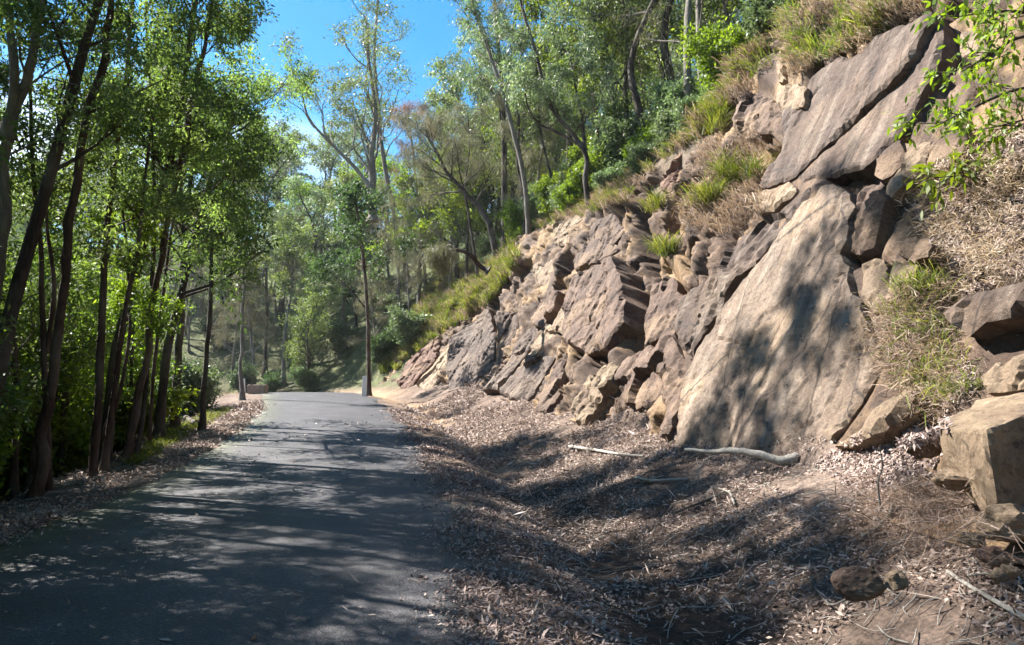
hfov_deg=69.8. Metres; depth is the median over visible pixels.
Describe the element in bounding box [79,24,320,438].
tree
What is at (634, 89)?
tree
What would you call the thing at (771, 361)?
rock slab
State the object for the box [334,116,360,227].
tree
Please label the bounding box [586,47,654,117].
tree
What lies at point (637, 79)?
tree
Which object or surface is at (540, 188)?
shrub
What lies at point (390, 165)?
tree
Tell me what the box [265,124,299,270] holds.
tree
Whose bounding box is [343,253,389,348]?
tree
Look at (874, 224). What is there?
rock slab
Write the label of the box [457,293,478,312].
grass tuft
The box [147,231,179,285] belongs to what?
tree
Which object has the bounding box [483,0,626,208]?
tree
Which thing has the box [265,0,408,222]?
tree
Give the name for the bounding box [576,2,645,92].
tree
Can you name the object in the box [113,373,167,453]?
shrub
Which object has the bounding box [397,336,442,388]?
rock slab
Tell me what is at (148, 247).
tree
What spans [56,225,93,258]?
tree
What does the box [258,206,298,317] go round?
tree
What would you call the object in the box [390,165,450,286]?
tree
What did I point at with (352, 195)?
tree
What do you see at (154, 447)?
green grass
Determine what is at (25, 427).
shrub
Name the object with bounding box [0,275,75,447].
tree
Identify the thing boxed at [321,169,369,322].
tree
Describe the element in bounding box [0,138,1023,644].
ground
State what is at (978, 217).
dry grass
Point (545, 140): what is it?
tree
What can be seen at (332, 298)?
tree
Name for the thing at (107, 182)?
tree
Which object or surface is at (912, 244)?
rock slab
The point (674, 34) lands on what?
tree
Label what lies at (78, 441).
shrub
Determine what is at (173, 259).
tree
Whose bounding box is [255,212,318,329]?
tree
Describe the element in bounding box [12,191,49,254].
tree
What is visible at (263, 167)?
tree
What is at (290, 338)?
shrub
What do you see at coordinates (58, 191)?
tree
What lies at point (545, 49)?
tree
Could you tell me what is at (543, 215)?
shrub
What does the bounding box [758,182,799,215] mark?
rock slab
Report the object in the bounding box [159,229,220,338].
tree
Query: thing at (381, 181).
tree
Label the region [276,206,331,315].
tree
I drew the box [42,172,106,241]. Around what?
tree
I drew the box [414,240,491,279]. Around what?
arched branch
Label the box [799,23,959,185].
rock slab
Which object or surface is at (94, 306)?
tree
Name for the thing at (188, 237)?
tree
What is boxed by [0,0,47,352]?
tree
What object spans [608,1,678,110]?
tree
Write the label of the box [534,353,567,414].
rock slab
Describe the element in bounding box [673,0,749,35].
tree
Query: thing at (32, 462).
tree
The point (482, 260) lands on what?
shrub
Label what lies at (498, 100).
tree
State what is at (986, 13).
hanging branch
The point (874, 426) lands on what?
rock slab
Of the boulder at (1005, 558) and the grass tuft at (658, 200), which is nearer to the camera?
the boulder at (1005, 558)
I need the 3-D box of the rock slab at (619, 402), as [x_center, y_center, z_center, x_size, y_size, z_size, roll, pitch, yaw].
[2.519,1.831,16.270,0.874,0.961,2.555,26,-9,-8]
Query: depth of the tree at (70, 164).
88.41 m
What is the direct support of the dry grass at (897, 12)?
on the rock cutting
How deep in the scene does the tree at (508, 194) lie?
54.52 m
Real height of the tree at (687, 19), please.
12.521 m
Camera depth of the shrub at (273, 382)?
49.62 m
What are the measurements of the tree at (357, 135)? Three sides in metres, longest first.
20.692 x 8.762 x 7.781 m
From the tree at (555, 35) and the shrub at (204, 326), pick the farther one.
the shrub at (204, 326)
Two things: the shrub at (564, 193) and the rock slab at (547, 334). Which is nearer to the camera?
the rock slab at (547, 334)
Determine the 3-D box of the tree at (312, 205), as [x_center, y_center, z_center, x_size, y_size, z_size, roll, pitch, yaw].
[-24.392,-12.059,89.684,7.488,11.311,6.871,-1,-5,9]
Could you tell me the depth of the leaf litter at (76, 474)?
13.44 m
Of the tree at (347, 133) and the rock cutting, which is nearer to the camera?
the rock cutting
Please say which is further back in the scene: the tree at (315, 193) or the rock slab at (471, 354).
the tree at (315, 193)
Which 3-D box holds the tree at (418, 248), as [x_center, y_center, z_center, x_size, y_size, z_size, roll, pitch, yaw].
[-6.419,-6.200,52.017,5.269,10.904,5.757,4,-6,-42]
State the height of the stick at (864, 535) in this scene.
0.245 m
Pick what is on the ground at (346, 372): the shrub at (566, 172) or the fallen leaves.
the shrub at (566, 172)
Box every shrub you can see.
[0,368,36,497]
[0,382,118,488]
[0,425,29,474]
[68,372,199,451]
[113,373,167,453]
[154,396,184,427]
[168,351,224,416]
[188,358,225,390]
[194,313,232,351]
[226,358,265,393]
[260,367,288,392]
[275,322,305,351]
[286,363,321,391]
[317,316,361,352]
[356,285,411,328]
[361,324,400,367]
[383,303,431,346]
[463,232,500,262]
[479,253,492,265]
[494,198,534,235]
[502,221,536,241]
[518,183,542,227]
[527,170,565,215]
[532,196,553,221]
[545,184,564,212]
[551,171,592,214]
[552,164,570,179]
[554,158,575,174]
[556,170,570,186]
[561,134,595,173]
[563,142,610,202]
[587,106,628,170]
[589,158,626,193]
[600,106,646,121]
[613,106,659,152]
[619,137,637,162]
[620,116,661,174]
[621,134,661,175]
[640,106,683,153]
[641,70,712,126]
[667,69,692,82]
[670,84,713,130]
[671,7,766,92]
[692,27,730,85]
[692,38,721,92]
[719,19,766,51]
[734,0,781,44]
[767,0,823,22]
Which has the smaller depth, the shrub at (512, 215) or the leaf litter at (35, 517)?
the leaf litter at (35, 517)
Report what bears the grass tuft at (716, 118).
on the rock cutting
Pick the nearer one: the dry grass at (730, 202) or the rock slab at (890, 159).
the rock slab at (890, 159)
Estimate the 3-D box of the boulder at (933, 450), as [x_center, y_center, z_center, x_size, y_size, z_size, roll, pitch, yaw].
[3.298,0.999,5.962,0.302,0.225,0.280,0,-5,-1]
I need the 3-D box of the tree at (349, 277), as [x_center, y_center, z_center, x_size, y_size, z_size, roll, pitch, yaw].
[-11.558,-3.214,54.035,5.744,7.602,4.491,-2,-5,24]
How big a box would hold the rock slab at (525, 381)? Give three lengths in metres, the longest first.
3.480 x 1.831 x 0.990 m
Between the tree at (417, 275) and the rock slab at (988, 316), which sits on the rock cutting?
the rock slab at (988, 316)
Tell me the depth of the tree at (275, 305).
61.04 m
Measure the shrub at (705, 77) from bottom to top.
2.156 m
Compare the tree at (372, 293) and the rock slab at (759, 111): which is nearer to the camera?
the rock slab at (759, 111)
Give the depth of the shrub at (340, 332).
51.42 m
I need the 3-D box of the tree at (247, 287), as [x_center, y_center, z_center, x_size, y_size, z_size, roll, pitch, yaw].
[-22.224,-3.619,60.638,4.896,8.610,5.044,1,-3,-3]
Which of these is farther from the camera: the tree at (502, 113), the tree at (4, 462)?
the tree at (502, 113)
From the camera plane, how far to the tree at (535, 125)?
34.97 m
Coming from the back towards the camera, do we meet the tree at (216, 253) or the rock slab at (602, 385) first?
the tree at (216, 253)
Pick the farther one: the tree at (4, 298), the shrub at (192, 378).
the shrub at (192, 378)
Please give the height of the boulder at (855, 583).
0.198 m
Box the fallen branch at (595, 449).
[568,445,643,456]
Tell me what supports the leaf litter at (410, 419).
on the ground at (346, 372)
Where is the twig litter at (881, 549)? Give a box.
[0,413,1023,644]
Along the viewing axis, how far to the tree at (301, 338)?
50.55 m
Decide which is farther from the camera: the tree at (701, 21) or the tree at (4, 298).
the tree at (701, 21)
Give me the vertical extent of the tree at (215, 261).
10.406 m
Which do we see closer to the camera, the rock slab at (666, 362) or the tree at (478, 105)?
the rock slab at (666, 362)
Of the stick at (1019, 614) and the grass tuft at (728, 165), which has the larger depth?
the grass tuft at (728, 165)
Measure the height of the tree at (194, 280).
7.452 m
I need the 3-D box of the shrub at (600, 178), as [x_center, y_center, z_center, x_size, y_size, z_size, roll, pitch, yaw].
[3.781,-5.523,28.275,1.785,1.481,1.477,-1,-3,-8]
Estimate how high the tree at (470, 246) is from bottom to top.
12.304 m
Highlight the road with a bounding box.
[0,392,482,644]
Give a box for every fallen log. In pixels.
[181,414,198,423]
[684,447,798,488]
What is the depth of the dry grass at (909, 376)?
7.64 m
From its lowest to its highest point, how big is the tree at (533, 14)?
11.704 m
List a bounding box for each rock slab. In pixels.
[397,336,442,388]
[416,344,448,389]
[446,308,496,389]
[482,326,540,394]
[494,310,518,363]
[499,354,555,400]
[513,324,557,373]
[528,290,565,328]
[530,259,554,286]
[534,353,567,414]
[551,308,563,333]
[552,214,582,246]
[562,254,649,358]
[571,362,619,425]
[573,238,620,271]
[587,214,624,245]
[604,384,635,416]
[614,345,662,412]
[644,275,687,347]
[647,320,686,441]
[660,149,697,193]
[669,184,883,456]
[673,188,810,360]
[732,90,780,143]
[757,12,953,189]
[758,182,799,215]
[771,47,787,84]
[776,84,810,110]
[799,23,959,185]
[835,390,942,452]
[849,182,900,263]
[860,258,891,315]
[875,140,906,183]
[886,142,932,206]
[886,260,925,304]
[899,236,949,269]
[927,127,980,185]
[943,282,1023,341]
[960,29,993,73]
[981,354,1023,396]
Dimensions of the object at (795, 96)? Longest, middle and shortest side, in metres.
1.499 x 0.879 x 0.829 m
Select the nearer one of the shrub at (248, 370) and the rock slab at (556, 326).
the rock slab at (556, 326)
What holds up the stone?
on the ground at (346, 372)
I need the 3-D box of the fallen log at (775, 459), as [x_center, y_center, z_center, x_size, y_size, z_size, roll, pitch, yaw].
[2.757,1.799,8.940,1.402,0.556,0.180,-3,-6,34]
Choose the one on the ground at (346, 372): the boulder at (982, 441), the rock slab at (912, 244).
the boulder at (982, 441)
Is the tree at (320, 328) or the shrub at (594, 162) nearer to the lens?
the shrub at (594, 162)
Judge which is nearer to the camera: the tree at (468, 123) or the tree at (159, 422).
the tree at (159, 422)
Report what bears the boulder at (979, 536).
on the dry grass at (926, 538)
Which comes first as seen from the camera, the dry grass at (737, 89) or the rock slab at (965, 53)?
the rock slab at (965, 53)
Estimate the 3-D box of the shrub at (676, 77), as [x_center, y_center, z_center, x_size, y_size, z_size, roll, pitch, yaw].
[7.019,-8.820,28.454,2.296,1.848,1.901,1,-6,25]
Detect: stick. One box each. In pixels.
[630,476,688,482]
[673,489,742,513]
[718,488,734,504]
[810,575,845,605]
[860,500,893,538]
[877,447,882,505]
[946,570,1023,620]
[968,572,1023,590]
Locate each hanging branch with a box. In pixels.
[882,0,1023,165]
[906,147,1013,219]
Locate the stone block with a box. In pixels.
[247,385,268,393]
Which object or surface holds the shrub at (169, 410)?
on the ground at (346, 372)
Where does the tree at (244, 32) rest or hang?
on the ground at (346, 372)
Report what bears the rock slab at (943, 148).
on the rock cutting
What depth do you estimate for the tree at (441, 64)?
70.85 m
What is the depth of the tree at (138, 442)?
15.18 m
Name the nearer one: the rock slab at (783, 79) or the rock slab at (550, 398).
the rock slab at (783, 79)
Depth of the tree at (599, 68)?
53.40 m
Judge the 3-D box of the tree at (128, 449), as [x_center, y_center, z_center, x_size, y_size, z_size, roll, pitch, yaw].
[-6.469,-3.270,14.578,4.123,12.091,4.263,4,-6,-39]
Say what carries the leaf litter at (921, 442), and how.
on the rock cutting
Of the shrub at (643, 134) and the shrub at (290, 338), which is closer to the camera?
the shrub at (643, 134)
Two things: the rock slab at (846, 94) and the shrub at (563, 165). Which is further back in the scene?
the shrub at (563, 165)
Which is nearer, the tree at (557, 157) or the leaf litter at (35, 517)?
the leaf litter at (35, 517)
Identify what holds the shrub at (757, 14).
on the ground at (346, 372)
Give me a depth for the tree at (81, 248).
57.52 m
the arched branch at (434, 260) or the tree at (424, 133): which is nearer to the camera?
the arched branch at (434, 260)
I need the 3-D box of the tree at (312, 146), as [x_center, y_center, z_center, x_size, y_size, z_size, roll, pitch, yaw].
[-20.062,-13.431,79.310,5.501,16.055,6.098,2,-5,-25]
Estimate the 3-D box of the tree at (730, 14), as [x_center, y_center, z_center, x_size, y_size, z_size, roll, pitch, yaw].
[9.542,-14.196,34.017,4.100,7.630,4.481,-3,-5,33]
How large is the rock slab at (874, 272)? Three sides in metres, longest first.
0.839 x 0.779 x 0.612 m
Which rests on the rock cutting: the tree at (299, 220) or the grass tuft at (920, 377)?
the grass tuft at (920, 377)
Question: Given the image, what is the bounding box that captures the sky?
[0,0,749,246]
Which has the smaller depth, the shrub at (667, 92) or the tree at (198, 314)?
the shrub at (667, 92)
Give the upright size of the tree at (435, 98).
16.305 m
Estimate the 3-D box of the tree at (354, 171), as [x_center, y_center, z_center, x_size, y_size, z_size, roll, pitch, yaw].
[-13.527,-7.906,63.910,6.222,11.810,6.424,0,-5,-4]
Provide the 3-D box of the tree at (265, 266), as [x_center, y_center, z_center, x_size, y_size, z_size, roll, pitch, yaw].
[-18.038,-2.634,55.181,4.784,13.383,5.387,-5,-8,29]
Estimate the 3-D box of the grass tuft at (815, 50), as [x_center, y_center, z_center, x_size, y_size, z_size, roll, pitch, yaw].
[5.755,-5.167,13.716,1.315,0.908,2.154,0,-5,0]
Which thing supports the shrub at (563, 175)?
on the ground at (346, 372)
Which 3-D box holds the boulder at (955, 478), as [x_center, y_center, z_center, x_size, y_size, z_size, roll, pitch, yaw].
[3.320,1.166,5.429,0.400,0.175,0.286,-2,-5,21]
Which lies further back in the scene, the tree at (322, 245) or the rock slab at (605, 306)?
the tree at (322, 245)
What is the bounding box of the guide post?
[361,376,366,395]
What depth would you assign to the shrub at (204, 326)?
57.91 m
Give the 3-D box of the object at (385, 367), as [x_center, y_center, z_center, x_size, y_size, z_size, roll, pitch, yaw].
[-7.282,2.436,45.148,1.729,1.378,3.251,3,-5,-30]
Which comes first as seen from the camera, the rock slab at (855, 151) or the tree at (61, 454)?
the rock slab at (855, 151)
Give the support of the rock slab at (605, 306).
on the rock cutting
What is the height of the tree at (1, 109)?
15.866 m
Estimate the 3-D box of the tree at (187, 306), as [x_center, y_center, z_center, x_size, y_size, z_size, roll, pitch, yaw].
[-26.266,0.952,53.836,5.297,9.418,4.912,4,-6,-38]
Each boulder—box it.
[830,566,886,601]
[884,569,908,590]
[899,433,941,458]
[931,467,967,491]
[939,392,1023,542]
[958,532,985,548]
[972,546,1013,566]
[974,502,1023,542]
[989,568,1006,584]
[1000,564,1021,579]
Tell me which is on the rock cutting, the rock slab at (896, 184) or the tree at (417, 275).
the rock slab at (896, 184)
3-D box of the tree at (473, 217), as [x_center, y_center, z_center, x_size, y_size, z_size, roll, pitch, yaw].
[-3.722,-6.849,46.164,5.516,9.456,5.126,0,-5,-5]
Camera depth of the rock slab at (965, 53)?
9.57 m
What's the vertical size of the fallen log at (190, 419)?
0.379 m
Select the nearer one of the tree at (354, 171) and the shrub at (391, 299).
the shrub at (391, 299)
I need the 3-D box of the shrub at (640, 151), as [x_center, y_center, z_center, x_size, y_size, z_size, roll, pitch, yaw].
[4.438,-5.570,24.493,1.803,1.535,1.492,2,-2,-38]
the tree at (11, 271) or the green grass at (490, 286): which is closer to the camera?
the tree at (11, 271)
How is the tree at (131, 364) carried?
on the ground at (346, 372)
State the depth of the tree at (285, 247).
53.60 m
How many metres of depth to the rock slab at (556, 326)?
24.20 m
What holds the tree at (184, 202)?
on the ground at (346, 372)
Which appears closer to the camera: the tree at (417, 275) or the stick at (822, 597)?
the stick at (822, 597)
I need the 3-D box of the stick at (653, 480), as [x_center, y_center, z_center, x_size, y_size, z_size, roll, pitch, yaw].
[2.041,2.171,10.134,0.122,0.183,1.164,3,-5,-32]
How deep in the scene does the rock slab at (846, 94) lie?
11.96 m
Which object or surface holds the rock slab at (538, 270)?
on the rock cutting
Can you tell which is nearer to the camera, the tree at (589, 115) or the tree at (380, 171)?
the tree at (589, 115)
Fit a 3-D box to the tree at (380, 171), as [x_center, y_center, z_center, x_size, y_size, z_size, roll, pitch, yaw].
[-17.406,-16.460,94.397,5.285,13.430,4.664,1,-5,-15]
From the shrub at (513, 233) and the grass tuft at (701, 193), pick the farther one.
the shrub at (513, 233)
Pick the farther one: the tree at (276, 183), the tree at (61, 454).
the tree at (276, 183)
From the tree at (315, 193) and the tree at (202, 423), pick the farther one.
the tree at (315, 193)
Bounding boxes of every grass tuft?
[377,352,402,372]
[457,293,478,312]
[633,185,676,213]
[641,229,684,258]
[674,174,736,211]
[688,88,735,135]
[699,144,777,187]
[775,27,843,68]
[823,1,893,50]
[882,258,968,300]
[896,352,955,385]
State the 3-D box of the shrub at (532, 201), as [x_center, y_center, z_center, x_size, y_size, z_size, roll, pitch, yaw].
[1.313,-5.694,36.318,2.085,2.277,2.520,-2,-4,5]
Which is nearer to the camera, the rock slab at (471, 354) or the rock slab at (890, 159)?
the rock slab at (890, 159)
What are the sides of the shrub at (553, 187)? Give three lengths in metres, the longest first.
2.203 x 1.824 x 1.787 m
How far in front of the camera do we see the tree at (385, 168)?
58.29 m
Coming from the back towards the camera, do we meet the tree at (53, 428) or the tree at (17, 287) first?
the tree at (53, 428)
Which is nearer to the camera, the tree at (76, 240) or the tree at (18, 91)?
the tree at (18, 91)
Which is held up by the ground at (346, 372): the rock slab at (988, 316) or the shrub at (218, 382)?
the shrub at (218, 382)
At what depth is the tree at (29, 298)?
13.27 m
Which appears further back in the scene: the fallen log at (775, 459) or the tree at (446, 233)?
the tree at (446, 233)
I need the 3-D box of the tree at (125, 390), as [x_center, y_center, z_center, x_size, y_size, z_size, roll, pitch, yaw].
[-10.100,1.179,16.967,3.179,5.341,3.068,0,-5,-2]
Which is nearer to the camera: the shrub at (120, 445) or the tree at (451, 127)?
the shrub at (120, 445)
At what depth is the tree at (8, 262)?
12.13 m
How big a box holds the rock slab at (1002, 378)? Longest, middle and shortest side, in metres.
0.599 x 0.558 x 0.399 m
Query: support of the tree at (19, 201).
on the ground at (346, 372)
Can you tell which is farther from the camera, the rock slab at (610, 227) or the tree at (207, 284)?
the tree at (207, 284)
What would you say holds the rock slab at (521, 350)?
on the rock cutting
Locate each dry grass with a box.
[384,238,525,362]
[533,29,771,227]
[671,125,771,236]
[766,0,931,77]
[793,455,1023,578]
[841,266,986,426]
[883,115,1023,302]
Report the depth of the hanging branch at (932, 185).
8.19 m
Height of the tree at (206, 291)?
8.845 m
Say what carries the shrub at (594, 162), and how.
on the ground at (346, 372)
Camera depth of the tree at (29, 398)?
10.85 m
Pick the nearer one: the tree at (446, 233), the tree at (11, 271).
the tree at (11, 271)
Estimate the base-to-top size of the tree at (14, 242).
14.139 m
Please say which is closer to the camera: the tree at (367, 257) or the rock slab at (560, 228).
the rock slab at (560, 228)
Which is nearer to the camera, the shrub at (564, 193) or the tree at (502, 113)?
the shrub at (564, 193)
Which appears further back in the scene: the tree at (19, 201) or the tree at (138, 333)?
the tree at (19, 201)
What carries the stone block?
on the ground at (346, 372)
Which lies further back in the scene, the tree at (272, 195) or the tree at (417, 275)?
the tree at (272, 195)
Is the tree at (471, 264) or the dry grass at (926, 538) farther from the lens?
the tree at (471, 264)
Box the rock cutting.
[379,0,1023,564]
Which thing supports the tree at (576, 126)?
on the ground at (346, 372)
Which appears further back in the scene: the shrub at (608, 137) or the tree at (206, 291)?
the tree at (206, 291)
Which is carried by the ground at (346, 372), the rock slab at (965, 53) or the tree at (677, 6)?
the tree at (677, 6)
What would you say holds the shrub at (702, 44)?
on the ground at (346, 372)
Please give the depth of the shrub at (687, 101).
21.28 m
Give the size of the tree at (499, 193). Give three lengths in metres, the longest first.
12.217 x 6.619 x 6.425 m
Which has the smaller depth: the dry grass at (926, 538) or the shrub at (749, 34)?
the dry grass at (926, 538)
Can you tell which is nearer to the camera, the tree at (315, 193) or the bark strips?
the bark strips
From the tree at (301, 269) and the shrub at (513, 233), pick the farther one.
the tree at (301, 269)
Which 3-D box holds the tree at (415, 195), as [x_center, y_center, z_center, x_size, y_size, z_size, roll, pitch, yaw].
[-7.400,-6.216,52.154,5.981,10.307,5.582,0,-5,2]
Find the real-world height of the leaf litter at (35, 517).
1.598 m
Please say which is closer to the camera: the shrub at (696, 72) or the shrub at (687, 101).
the shrub at (687, 101)
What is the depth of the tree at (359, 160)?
85.34 m
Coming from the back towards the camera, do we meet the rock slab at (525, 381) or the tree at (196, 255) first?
the rock slab at (525, 381)
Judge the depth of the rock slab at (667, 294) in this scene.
15.74 m
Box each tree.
[0,0,42,419]
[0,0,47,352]
[0,0,151,307]
[0,0,187,423]
[0,0,246,477]
[0,3,149,491]
[0,90,38,268]
[0,95,40,391]
[0,182,110,500]
[0,231,26,472]
[0,246,65,427]
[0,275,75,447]
[0,295,49,438]
[2,236,111,477]
[2,240,18,431]
[4,0,226,500]
[6,227,23,268]
[6,248,60,395]
[7,172,30,254]
[9,251,132,492]
[10,122,103,226]
[11,268,156,472]
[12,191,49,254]
[39,267,144,397]
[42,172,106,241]
[44,227,89,263]
[46,132,93,203]
[52,185,112,258]
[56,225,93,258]
[59,0,262,454]
[64,0,275,466]
[64,0,279,462]
[74,182,192,467]
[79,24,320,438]
[80,278,188,424]
[88,176,133,295]
[95,136,141,289]
[104,322,178,442]
[109,72,290,432]
[111,224,174,294]
[123,225,177,284]
[124,113,250,444]
[128,275,195,362]
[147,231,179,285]
[158,210,203,313]
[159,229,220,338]
[165,189,204,301]
[170,238,217,330]
[172,216,205,321]
[175,81,295,431]
[175,262,215,350]
[188,204,228,312]
[190,270,278,385]
[191,243,242,323]
[200,204,242,306]
[202,229,236,347]
[210,267,281,384]
[218,231,269,330]
[222,251,289,351]
[228,162,272,399]
[232,113,278,254]
[233,203,306,375]
[236,117,312,310]
[243,162,289,276]
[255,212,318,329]
[258,156,304,262]
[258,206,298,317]
[260,201,305,322]
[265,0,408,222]
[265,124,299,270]
[270,215,323,386]
[273,172,336,331]
[274,131,321,268]
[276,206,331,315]
[276,289,336,390]
[277,175,330,275]
[282,247,337,327]
[284,309,331,370]
[285,187,338,283]
[285,252,343,367]
[294,181,336,235]
[295,175,423,395]
[303,128,355,269]
[308,117,369,265]
[308,238,352,306]
[316,76,398,261]
[317,161,392,296]
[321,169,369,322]
[324,229,391,328]
[333,210,389,294]
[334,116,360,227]
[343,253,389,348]
[345,0,433,294]
[348,188,410,291]
[349,145,378,238]
[351,179,431,298]
[355,177,414,297]
[360,151,413,259]
[360,173,431,301]
[362,149,397,231]
[364,166,447,298]
[374,221,428,312]
[380,162,462,305]
[382,98,439,290]
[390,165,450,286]
[393,103,515,257]
[402,86,463,162]
[411,107,498,274]
[411,132,500,281]
[412,138,497,276]
[414,200,465,274]
[415,45,483,252]
[419,164,487,289]
[422,171,461,276]
[431,98,500,279]
[435,196,478,259]
[439,100,516,233]
[442,0,566,234]
[444,116,509,261]
[445,0,555,254]
[447,43,508,244]
[447,168,500,269]
[460,116,517,218]
[466,11,541,207]
[468,73,561,204]
[473,131,514,236]
[474,100,562,196]
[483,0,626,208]
[484,106,524,233]
[486,0,551,234]
[492,106,568,206]
[498,144,535,201]
[507,52,572,218]
[507,62,602,181]
[509,0,658,125]
[510,72,580,173]
[524,0,586,164]
[525,77,601,155]
[527,0,616,170]
[530,32,592,183]
[557,18,632,161]
[563,1,655,138]
[567,7,622,132]
[570,0,657,135]
[570,0,673,120]
[570,58,623,142]
[573,0,645,111]
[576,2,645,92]
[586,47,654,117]
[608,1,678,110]
[609,0,734,88]
[617,0,692,85]
[631,53,675,113]
[646,23,697,88]
[660,0,675,81]
[664,0,735,57]
[669,0,739,62]
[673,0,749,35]
[675,0,749,38]
[683,0,692,96]
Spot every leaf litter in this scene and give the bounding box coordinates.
[0,399,275,546]
[0,412,217,504]
[364,407,732,644]
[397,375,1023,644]
[812,123,1023,495]
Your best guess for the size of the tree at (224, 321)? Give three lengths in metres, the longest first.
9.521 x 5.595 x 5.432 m
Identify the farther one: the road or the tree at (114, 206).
the tree at (114, 206)
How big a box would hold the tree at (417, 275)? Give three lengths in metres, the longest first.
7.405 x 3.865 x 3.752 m
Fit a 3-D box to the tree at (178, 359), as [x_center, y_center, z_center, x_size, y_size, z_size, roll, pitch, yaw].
[-9.902,-2.223,21.711,5.910,11.169,5.474,0,-5,0]
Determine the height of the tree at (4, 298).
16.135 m
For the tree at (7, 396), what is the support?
on the ground at (346, 372)
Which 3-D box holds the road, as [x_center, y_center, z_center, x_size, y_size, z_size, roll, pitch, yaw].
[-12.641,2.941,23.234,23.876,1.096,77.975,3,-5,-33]
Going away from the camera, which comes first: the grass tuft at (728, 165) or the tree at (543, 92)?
the grass tuft at (728, 165)
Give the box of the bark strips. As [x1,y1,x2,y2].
[446,399,1023,644]
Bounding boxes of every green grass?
[116,405,232,466]
[374,236,522,369]
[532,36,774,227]
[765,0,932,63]
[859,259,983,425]
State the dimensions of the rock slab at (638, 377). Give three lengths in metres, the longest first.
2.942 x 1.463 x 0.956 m
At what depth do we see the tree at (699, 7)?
27.64 m
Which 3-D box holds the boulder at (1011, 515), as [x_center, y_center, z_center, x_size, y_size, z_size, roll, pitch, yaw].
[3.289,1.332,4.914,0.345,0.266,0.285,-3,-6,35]
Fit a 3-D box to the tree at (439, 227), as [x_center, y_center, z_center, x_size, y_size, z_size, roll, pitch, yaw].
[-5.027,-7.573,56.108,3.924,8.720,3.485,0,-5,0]
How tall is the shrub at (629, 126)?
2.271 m
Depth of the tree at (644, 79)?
39.27 m
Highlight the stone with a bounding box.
[593,564,612,570]
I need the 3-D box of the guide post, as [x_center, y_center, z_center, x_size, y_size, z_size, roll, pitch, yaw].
[-6.570,2.947,32.672,0.220,1.163,0.035,3,-5,-16]
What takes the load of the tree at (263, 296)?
on the ground at (346, 372)
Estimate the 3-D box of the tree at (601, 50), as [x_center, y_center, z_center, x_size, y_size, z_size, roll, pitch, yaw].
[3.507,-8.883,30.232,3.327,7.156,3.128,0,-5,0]
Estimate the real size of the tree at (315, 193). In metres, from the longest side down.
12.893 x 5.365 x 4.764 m
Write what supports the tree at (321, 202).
on the ground at (346, 372)
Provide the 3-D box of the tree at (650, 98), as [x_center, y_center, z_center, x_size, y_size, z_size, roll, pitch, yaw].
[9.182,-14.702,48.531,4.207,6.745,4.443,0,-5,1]
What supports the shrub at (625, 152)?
on the ground at (346, 372)
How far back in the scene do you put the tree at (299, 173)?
85.76 m
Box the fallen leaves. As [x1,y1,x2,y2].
[3,421,474,644]
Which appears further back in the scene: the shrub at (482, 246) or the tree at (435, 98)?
the tree at (435, 98)
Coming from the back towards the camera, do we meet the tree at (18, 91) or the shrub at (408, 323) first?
the shrub at (408, 323)
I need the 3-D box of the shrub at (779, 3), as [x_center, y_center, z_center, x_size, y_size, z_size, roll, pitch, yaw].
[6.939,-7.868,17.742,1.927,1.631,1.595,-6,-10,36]
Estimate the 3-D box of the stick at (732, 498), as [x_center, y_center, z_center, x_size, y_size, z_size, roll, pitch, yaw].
[2.451,1.963,8.323,0.073,0.078,0.815,0,-5,4]
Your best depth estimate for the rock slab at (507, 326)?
30.46 m
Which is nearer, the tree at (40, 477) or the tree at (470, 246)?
the tree at (40, 477)
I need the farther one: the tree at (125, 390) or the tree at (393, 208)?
the tree at (393, 208)
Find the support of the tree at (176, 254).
on the ground at (346, 372)
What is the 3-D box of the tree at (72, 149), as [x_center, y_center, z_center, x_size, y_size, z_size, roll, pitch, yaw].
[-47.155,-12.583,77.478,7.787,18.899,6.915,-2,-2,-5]
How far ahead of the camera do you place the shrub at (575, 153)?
32.71 m
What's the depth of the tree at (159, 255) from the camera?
67.03 m
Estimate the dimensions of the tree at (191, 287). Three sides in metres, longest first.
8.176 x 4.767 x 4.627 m
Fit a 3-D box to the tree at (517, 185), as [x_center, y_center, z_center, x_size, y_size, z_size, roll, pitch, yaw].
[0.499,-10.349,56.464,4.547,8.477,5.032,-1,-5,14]
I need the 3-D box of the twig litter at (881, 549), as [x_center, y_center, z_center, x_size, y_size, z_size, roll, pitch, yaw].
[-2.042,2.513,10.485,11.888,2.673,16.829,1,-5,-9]
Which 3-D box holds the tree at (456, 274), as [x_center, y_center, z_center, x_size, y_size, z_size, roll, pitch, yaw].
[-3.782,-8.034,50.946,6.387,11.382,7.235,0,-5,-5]
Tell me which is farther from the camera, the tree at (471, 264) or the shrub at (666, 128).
the tree at (471, 264)
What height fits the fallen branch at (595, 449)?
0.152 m
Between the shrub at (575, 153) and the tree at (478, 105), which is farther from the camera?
the tree at (478, 105)
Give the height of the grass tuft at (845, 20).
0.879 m

